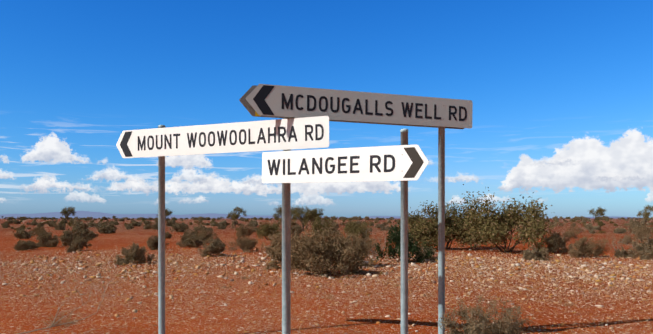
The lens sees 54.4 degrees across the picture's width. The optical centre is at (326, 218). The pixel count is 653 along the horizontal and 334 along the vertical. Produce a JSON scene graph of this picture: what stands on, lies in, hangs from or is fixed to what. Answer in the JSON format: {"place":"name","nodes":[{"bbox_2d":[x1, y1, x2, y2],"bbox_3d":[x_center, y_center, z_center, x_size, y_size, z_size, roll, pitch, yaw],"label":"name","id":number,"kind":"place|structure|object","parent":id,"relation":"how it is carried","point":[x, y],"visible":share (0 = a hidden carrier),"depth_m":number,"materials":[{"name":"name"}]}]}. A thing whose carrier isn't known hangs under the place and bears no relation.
{"place":"outdoors","nodes":[
{"label":"outdoors","id":0,"kind":"place"},
{"bbox_2d":[0,211,642,217],"bbox_3d":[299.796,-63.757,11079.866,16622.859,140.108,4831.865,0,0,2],"label":"distant hills","id":1,"kind":"structure","parent":0,"point":[83,214],"depth_m":10865.02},
{"bbox_2d":[0,218,652,333],"bbox_3d":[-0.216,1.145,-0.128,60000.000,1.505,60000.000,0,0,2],"label":"ground","id":2,"kind":"structure","parent":0,"point":[245,317],"depth_m":10.68,"materials":[{"name":"soil"}]},
{"bbox_2d":[1,223,9,227],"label":"saltbush","id":3,"kind":"object","parent":2,"relation":"on","point":[5,225],"visible":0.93,"depth_m":110.69,"materials":[{"name":"green plant"}]},
{"bbox_2d":[13,239,30,250],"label":"saltbush","id":4,"kind":"object","parent":2,"relation":"on","point":[22,245],"visible":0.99,"depth_m":26.09,"materials":[{"name":"green plant"}]},
{"bbox_2d":[13,228,33,238],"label":"saltbush","id":5,"kind":"object","parent":2,"relation":"on","point":[22,234],"visible":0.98,"depth_m":40.89,"materials":[{"name":"green plant"}]},
{"bbox_2d":[24,240,40,249],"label":"saltbush","id":6,"kind":"object","parent":2,"relation":"on","point":[32,245],"visible":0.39,"depth_m":26.98,"materials":[{"name":"green plant"}]},
{"bbox_2d":[30,227,47,235],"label":"brown scrub","id":7,"kind":"object","parent":2,"relation":"on","point":[38,230],"visible":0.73,"depth_m":46.63,"materials":[{"name":"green plant"}]},
{"bbox_2d":[34,231,59,246],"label":"saltbush","id":8,"kind":"object","parent":2,"relation":"on","point":[44,239],"visible":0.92,"depth_m":29.21,"materials":[{"name":"green plant"}]},
{"bbox_2d":[37,309,78,326],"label":"dry tuft","id":9,"kind":"object","parent":2,"relation":"on","point":[58,319],"visible":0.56,"depth_m":7.63,"materials":[{"name":"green plant"}]},
{"bbox_2d":[54,221,65,229],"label":"saltbush","id":10,"kind":"object","parent":2,"relation":"on","point":[59,226],"visible":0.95,"depth_m":89.78,"materials":[{"name":"green plant"}]},
{"bbox_2d":[48,311,80,323],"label":"dry tuft","id":11,"kind":"object","parent":2,"relation":"on","point":[66,319],"visible":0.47,"depth_m":7.83,"materials":[{"name":"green plant"}]},
{"bbox_2d":[60,207,75,220],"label":"mulga tree","id":12,"kind":"object","parent":2,"relation":"on","point":[65,211],"visible":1,"depth_m":265.45,"materials":[{"name":"green plant"}]},
{"bbox_2d":[66,245,75,252],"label":"saltbush","id":13,"kind":"object","parent":2,"relation":"on","point":[70,249],"visible":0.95,"depth_m":24.59,"materials":[{"name":"green plant"}]},
{"bbox_2d":[17,275,126,333],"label":"fallen dead branch","id":14,"kind":"object","parent":2,"relation":"on","point":[52,325],"visible":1,"depth_m":7.01,"materials":[{"name":"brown wood"}]},
{"bbox_2d":[59,229,89,245],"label":"saltbush","id":15,"kind":"object","parent":2,"relation":"on","point":[67,237],"visible":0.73,"depth_m":30.70,"materials":[{"name":"green plant"}]},
{"bbox_2d":[67,235,90,250],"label":"saltbush","id":16,"kind":"object","parent":2,"relation":"on","point":[78,243],"visible":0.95,"depth_m":25.91,"materials":[{"name":"green plant"}]},
{"bbox_2d":[71,219,91,230],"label":"saltbush","id":17,"kind":"object","parent":2,"relation":"on","point":[80,225],"visible":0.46,"depth_m":69.51,"materials":[{"name":"green plant"}]},
{"bbox_2d":[77,228,93,239],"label":"saltbush","id":18,"kind":"object","parent":2,"relation":"on","point":[88,233],"visible":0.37,"depth_m":38.88,"materials":[{"name":"green plant"}]},
{"bbox_2d":[97,223,114,233],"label":"saltbush","id":19,"kind":"object","parent":2,"relation":"on","point":[103,229],"visible":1,"depth_m":57.35,"materials":[{"name":"green plant"}]},
{"bbox_2d":[102,223,117,232],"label":"saltbush","id":20,"kind":"object","parent":2,"relation":"on","point":[112,226],"visible":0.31,"depth_m":60.21,"materials":[{"name":"green plant"}]},
{"bbox_2d":[125,224,133,228],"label":"saltbush","id":21,"kind":"object","parent":2,"relation":"on","point":[128,226],"visible":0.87,"depth_m":101.22,"materials":[{"name":"green plant"}]},
{"bbox_2d":[113,241,155,264],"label":"saltbush","id":22,"kind":"object","parent":2,"relation":"on","point":[134,253],"visible":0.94,"depth_m":18.12,"materials":[{"name":"green plant"}]},
{"bbox_2d":[130,221,141,226],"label":"saltbush","id":23,"kind":"object","parent":2,"relation":"on","point":[136,224],"visible":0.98,"depth_m":144.89,"materials":[{"name":"green plant"}]},
{"bbox_2d":[143,224,151,228],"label":"saltbush","id":24,"kind":"object","parent":2,"relation":"on","point":[146,226],"visible":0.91,"depth_m":104.50,"materials":[{"name":"green plant"}]},
{"bbox_2d":[151,222,157,229],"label":"saltbush","id":25,"kind":"object","parent":2,"relation":"on","point":[154,227],"visible":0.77,"depth_m":100.39,"materials":[{"name":"green plant"}]},
{"bbox_2d":[146,233,169,249],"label":"saltbush","id":26,"kind":"object","parent":2,"relation":"on","point":[152,243],"visible":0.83,"depth_m":26.83,"materials":[{"name":"green plant"}]},
{"bbox_2d":[158,125,164,333],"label":"sign post","id":27,"kind":"object","parent":2,"relation":"on","point":[161,244],"visible":0.87,"depth_m":6.72,"materials":[{"name":"grey metal"}]},
{"bbox_2d":[156,207,172,220],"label":"mulga tree","id":28,"kind":"object","parent":2,"relation":"on","point":[166,213],"visible":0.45,"depth_m":214.79,"materials":[{"name":"green plant"}]},
{"bbox_2d":[165,231,171,238],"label":"saltbush","id":29,"kind":"object","parent":2,"relation":"on","point":[168,235],"visible":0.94,"depth_m":43.52,"materials":[{"name":"green plant"}]},
{"bbox_2d":[165,219,176,226],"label":"saltbush","id":30,"kind":"object","parent":2,"relation":"on","point":[171,223],"visible":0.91,"depth_m":146.17,"materials":[{"name":"green plant"}]},
{"bbox_2d":[169,223,185,231],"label":"saltbush","id":31,"kind":"object","parent":2,"relation":"on","point":[178,227],"visible":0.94,"depth_m":65.89,"materials":[{"name":"green plant"}]},
{"bbox_2d":[183,227,198,238],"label":"saltbush","id":32,"kind":"object","parent":2,"relation":"on","point":[188,231],"visible":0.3,"depth_m":35.48,"materials":[{"name":"green plant"}]},
{"bbox_2d":[176,233,207,247],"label":"saltbush","id":33,"kind":"object","parent":2,"relation":"on","point":[191,242],"visible":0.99,"depth_m":29.13,"materials":[{"name":"green plant"}]},
{"bbox_2d":[188,227,219,243],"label":"brown scrub","id":34,"kind":"object","parent":2,"relation":"on","point":[204,234],"visible":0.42,"depth_m":34.89,"materials":[{"name":"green plant"}]},
{"bbox_2d":[196,236,225,256],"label":"saltbush","id":35,"kind":"object","parent":2,"relation":"on","point":[213,247],"visible":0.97,"depth_m":21.68,"materials":[{"name":"green plant"}]},
{"bbox_2d":[217,221,226,228],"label":"saltbush","id":36,"kind":"object","parent":2,"relation":"on","point":[222,225],"visible":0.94,"depth_m":106.75,"materials":[{"name":"green plant"}]},
{"bbox_2d":[227,206,246,225],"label":"mulga tree","id":37,"kind":"object","parent":2,"relation":"on","point":[233,215],"visible":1,"depth_m":157.28,"materials":[{"name":"green plant"}]},
{"bbox_2d":[227,235,259,252],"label":"brown scrub","id":38,"kind":"object","parent":2,"relation":"on","point":[245,243],"visible":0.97,"depth_m":24.90,"materials":[{"name":"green plant"}]},
{"bbox_2d":[235,222,255,236],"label":"brown scrub","id":39,"kind":"object","parent":2,"relation":"on","point":[244,231],"visible":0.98,"depth_m":49.09,"materials":[{"name":"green plant"}]},
{"bbox_2d":[256,221,281,239],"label":"bush","id":40,"kind":"object","parent":2,"relation":"on","point":[266,231],"visible":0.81,"depth_m":40.28,"materials":[{"name":"green plant"}]},
{"bbox_2d":[267,241,293,257],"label":"saltbush","id":41,"kind":"object","parent":2,"relation":"on","point":[274,253],"visible":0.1,"depth_m":20.09,"materials":[{"name":"green plant"}]},
{"bbox_2d":[282,183,289,333],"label":"sign post","id":42,"kind":"object","parent":2,"relation":"on","point":[285,258],"visible":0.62,"depth_m":5.98,"materials":[{"name":"grey metal"}]},
{"bbox_2d":[262,144,428,182],"bbox_3d":[0.114,-0.476,5.678,1.695,0.300,0.006,1,0,30],"label":"street sign","id":43,"kind":"object","parent":42,"relation":"attached to","point":[403,162],"visible":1,"depth_m":5.66,"materials":[{"name":"metal"}]},
{"bbox_2d":[268,155,394,174],"bbox_3d":[0.011,-0.478,5.734,1.327,0.165,0.001,0,0,30],"label":"sign lettering","id":44,"kind":"object","parent":43,"relation":"attached to","point":[352,164],"visible":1,"depth_m":5.71},
{"bbox_2d":[403,147,423,177],"bbox_3d":[0.728,-0.468,5.317,0.185,0.256,0.001,1,0,30],"label":"arrow","id":45,"kind":"object","parent":43,"relation":"attached to","point":[416,160],"visible":1,"depth_m":5.32,"materials":[{"name":"black paint"}]},
{"bbox_2d":[273,205,299,225],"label":"mulga tree","id":46,"kind":"object","parent":2,"relation":"on","point":[279,211],"visible":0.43,"depth_m":85.17,"materials":[{"name":"green plant"}]},
{"bbox_2d":[283,117,290,333],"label":"sign pole","id":47,"kind":"object","parent":2,"relation":"on","point":[290,241],"visible":0.02,"depth_m":6.23,"materials":[{"name":"grey metal"}]},
{"bbox_2d":[116,116,328,157],"bbox_3d":[-1.130,-0.811,6.466,2.471,0.300,0.009,-1,0,21],"label":"street sign","id":48,"kind":"object","parent":47,"relation":"attached to","point":[254,127],"visible":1,"depth_m":6.40,"materials":[{"name":"metal"}]},
{"bbox_2d":[120,131,131,156],"bbox_3d":[-2.163,-0.799,6.853,0.169,0.270,0.001,-1,0,21],"label":"arrow","id":49,"kind":"object","parent":48,"relation":"attached to","point":[124,145],"visible":1,"depth_m":6.85,"materials":[{"name":"black paint"}]},
{"bbox_2d":[138,124,323,150],"bbox_3d":[-1.025,-0.812,6.423,0.001,0.177,2.135,0,0,-69],"label":"lettering","id":50,"kind":"object","parent":48,"relation":"attached to","point":[192,140],"visible":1,"depth_m":6.40},
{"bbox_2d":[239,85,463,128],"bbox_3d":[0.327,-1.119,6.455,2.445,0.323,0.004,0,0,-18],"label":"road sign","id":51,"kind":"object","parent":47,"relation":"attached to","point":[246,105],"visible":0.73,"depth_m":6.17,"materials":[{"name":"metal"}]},
{"bbox_2d":[257,229,320,269],"bbox_3d":[-0.831,0.791,16.661,1.684,1.137,1.897,0,0,13],"label":"brown scrub","id":52,"kind":"object","parent":2,"relation":"on","point":[271,263],"visible":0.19,"depth_m":16.34,"materials":[{"name":"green plant"}]},
{"bbox_2d":[291,224,303,233],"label":"saltbush","id":53,"kind":"object","parent":2,"relation":"on","point":[297,229],"visible":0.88,"depth_m":60.54,"materials":[{"name":"green plant"}]},
{"bbox_2d":[291,206,314,230],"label":"mulga tree","id":54,"kind":"object","parent":2,"relation":"on","point":[308,215],"visible":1,"depth_m":78.53,"materials":[{"name":"green plant"}]},
{"bbox_2d":[309,208,324,222],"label":"mulga tree","id":55,"kind":"object","parent":2,"relation":"on","point":[315,213],"visible":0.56,"depth_m":138.38,"materials":[{"name":"green plant"}]},
{"bbox_2d":[270,221,369,276],"bbox_3d":[-0.050,0.711,14.611,2.170,1.298,2.685,0,0,14],"label":"brown scrub","id":56,"kind":"object","parent":2,"relation":"on","point":[307,257],"visible":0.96,"depth_m":14.55,"materials":[{"name":"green plant"}]},
{"bbox_2d":[310,215,335,236],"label":"bush","id":57,"kind":"object","parent":2,"relation":"on","point":[317,226],"visible":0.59,"depth_m":45.99,"materials":[{"name":"green plant"}]},
{"bbox_2d":[0,246,652,333],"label":"stones","id":58,"kind":"object","parent":2,"relation":"on","point":[596,264],"visible":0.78,"depth_m":14.59,"materials":[{"name":"beige stone"}]},
{"bbox_2d":[328,227,374,266],"bbox_3d":[0.586,0.793,17.246,1.473,1.137,1.660,0,0,-45],"label":"brown scrub","id":59,"kind":"object","parent":2,"relation":"on","point":[363,248],"visible":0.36,"depth_m":16.98,"materials":[{"name":"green plant"}]},
{"bbox_2d":[343,220,371,237],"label":"bush","id":60,"kind":"object","parent":2,"relation":"on","point":[358,228],"visible":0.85,"depth_m":41.81,"materials":[{"name":"green plant"}]},
{"bbox_2d":[349,238,375,254],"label":"brown scrub","id":61,"kind":"object","parent":2,"relation":"on","point":[370,253],"visible":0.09,"depth_m":22.96,"materials":[{"name":"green plant"}]},
{"bbox_2d":[360,222,390,258],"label":"dry shrub","id":62,"kind":"object","parent":2,"relation":"on","point":[372,251],"visible":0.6,"depth_m":20.89,"materials":[{"name":"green plant"}]},
{"bbox_2d":[400,129,407,333],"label":"sign post","id":63,"kind":"object","parent":2,"relation":"on","point":[404,249],"visible":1,"depth_m":5.38,"materials":[{"name":"grey metal"}]},
{"bbox_2d":[374,220,435,262],"bbox_3d":[2.281,0.708,18.818,1.432,1.341,1.445,0,0,-42],"label":"dark bush","id":64,"kind":"object","parent":2,"relation":"on","point":[395,237],"visible":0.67,"depth_m":18.71,"materials":[{"name":"green plant"}]},
{"bbox_2d":[416,246,437,259],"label":"saltbush","id":65,"kind":"object","parent":2,"relation":"on","point":[431,257],"visible":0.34,"depth_m":20.00,"materials":[{"name":"green plant"}]},
{"bbox_2d":[408,212,447,245],"bbox_3d":[4.283,0.555,27.868,2.410,1.699,1.741,0,0,-9],"label":"bush","id":66,"kind":"object","parent":2,"relation":"on","point":[415,226],"visible":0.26,"depth_m":27.69,"materials":[{"name":"green plant"}]},
{"bbox_2d":[398,198,484,249],"bbox_3d":[4.979,0.270,27.319,3.411,2.300,3.681,0,0,-39],"label":"bush","id":67,"kind":"object","parent":2,"relation":"on","point":[452,229],"visible":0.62,"depth_m":26.88,"materials":[{"name":"green plant"}]},
{"bbox_2d":[438,126,444,333],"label":"sign post","id":68,"kind":"object","parent":2,"relation":"on","point":[441,219],"visible":0.78,"depth_m":6.67,"materials":[{"name":"grey metal"}]},
{"bbox_2d":[246,84,472,127],"bbox_3d":[0.396,-1.119,6.388,2.445,0.323,0.004,0,0,-18],"label":"street sign","id":69,"kind":"object","parent":68,"relation":"attached to","point":[273,99],"visible":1,"depth_m":6.39,"materials":[{"name":"metal"}]},
{"bbox_2d":[253,85,274,114],"bbox_3d":[-0.597,-1.131,6.057,0.212,0.280,0.001,1,0,-18],"label":"chevron arrow","id":70,"kind":"object","parent":69,"relation":"attached to","point":[262,94],"visible":1,"depth_m":6.06,"materials":[{"name":"black paint"}]},
{"bbox_2d":[282,93,466,120],"bbox_3d":[0.529,-1.119,6.428,2.026,0.173,0.001,0,0,-18],"label":"sign lettering","id":71,"kind":"object","parent":69,"relation":"attached to","point":[406,108],"visible":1,"depth_m":6.38},
{"bbox_2d":[456,215,491,247],"bbox_3d":[6.761,0.538,29.078,2.049,1.749,2.835,0,0,-30],"label":"bush","id":72,"kind":"object","parent":2,"relation":"on","point":[481,242],"visible":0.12,"depth_m":29.13,"materials":[{"name":"green plant"}]},
{"bbox_2d":[436,294,536,333],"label":"saltbush","id":73,"kind":"object","parent":2,"relation":"on","point":[484,325],"visible":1,"depth_m":6.03,"materials":[{"name":"green plant"}]},
{"bbox_2d":[457,184,552,252],"bbox_3d":[6.966,0.033,24.698,3.747,2.759,4.471,0,0,13],"label":"bush","id":74,"kind":"object","parent":2,"relation":"on","point":[494,231],"visible":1,"depth_m":24.17,"materials":[{"name":"green plant"}]},
{"bbox_2d":[521,245,553,260],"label":"saltbush","id":75,"kind":"object","parent":2,"relation":"on","point":[534,254],"visible":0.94,"depth_m":19.63,"materials":[{"name":"green plant"}]},
{"bbox_2d":[534,231,576,252],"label":"saltbush","id":76,"kind":"object","parent":2,"relation":"on","point":[557,243],"visible":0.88,"depth_m":24.53,"materials":[{"name":"green plant"}]},
{"bbox_2d":[562,229,577,237],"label":"brown scrub","id":77,"kind":"object","parent":2,"relation":"on","point":[570,233],"visible":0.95,"depth_m":44.92,"materials":[{"name":"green plant"}]},
{"bbox_2d":[584,224,593,229],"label":"saltbush","id":78,"kind":"object","parent":2,"relation":"on","point":[587,226],"visible":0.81,"depth_m":106.45,"materials":[{"name":"green plant"}]},
{"bbox_2d":[568,233,611,257],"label":"brown scrub","id":79,"kind":"object","parent":2,"relation":"on","point":[586,249],"visible":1,"depth_m":21.35,"materials":[{"name":"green plant"}]},
{"bbox_2d":[593,226,601,229],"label":"saltbush","id":80,"kind":"object","parent":2,"relation":"on","point":[596,227],"visible":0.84,"depth_m":101.56,"materials":[{"name":"green plant"}]},
{"bbox_2d":[588,207,607,223],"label":"mulga tree","id":81,"kind":"object","parent":2,"relation":"on","point":[600,211],"visible":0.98,"depth_m":211.45,"materials":[{"name":"green plant"}]},
{"bbox_2d":[603,233,630,249],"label":"dry shrub","id":82,"kind":"object","parent":2,"relation":"on","point":[614,244],"visible":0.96,"depth_m":25.79,"materials":[{"name":"brown plant"}]},
{"bbox_2d":[613,227,624,233],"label":"saltbush","id":83,"kind":"object","parent":2,"relation":"on","point":[618,230],"visible":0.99,"depth_m":74.59,"materials":[{"name":"green plant"}]},
{"bbox_2d":[613,247,636,257],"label":"saltbush","id":84,"kind":"object","parent":2,"relation":"on","point":[618,253],"visible":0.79,"depth_m":21.14,"materials":[{"name":"green plant"}]},
{"bbox_2d":[619,235,635,243],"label":"brown scrub","id":85,"kind":"object","parent":2,"relation":"on","point":[629,239],"visible":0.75,"depth_m":33.92,"materials":[{"name":"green plant"}]},
{"bbox_2d":[626,221,648,233],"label":"saltbush","id":86,"kind":"object","parent":2,"relation":"on","point":[639,225],"visible":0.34,"depth_m":54.33,"materials":[{"name":"green plant"}]},
{"bbox_2d":[626,233,652,259],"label":"saltbush","id":87,"kind":"object","parent":2,"relation":"on","point":[643,250],"visible":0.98,"depth_m":20.28,"materials":[{"name":"green plant"}]},
{"bbox_2d":[633,230,650,239],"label":"brown scrub","id":88,"kind":"object","parent":2,"relation":"on","point":[639,235],"visible":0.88,"depth_m":42.43,"materials":[{"name":"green plant"}]},
{"bbox_2d":[632,225,652,236],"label":"brown scrub","id":89,"kind":"object","parent":2,"relation":"on","point":[646,228],"visible":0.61,"depth_m":49.73,"materials":[{"name":"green plant"}]},
{"bbox_2d":[636,204,652,222],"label":"mulga tree","id":90,"kind":"object","parent":2,"relation":"on","point":[645,214],"visible":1,"depth_m":178.29,"materials":[{"name":"green plant"}]},
{"bbox_2d":[0,0,652,217],"label":"sky","id":91,"kind":"structure","parent":0,"point":[560,92],"materials":[{"name":"blue"}]}
]}

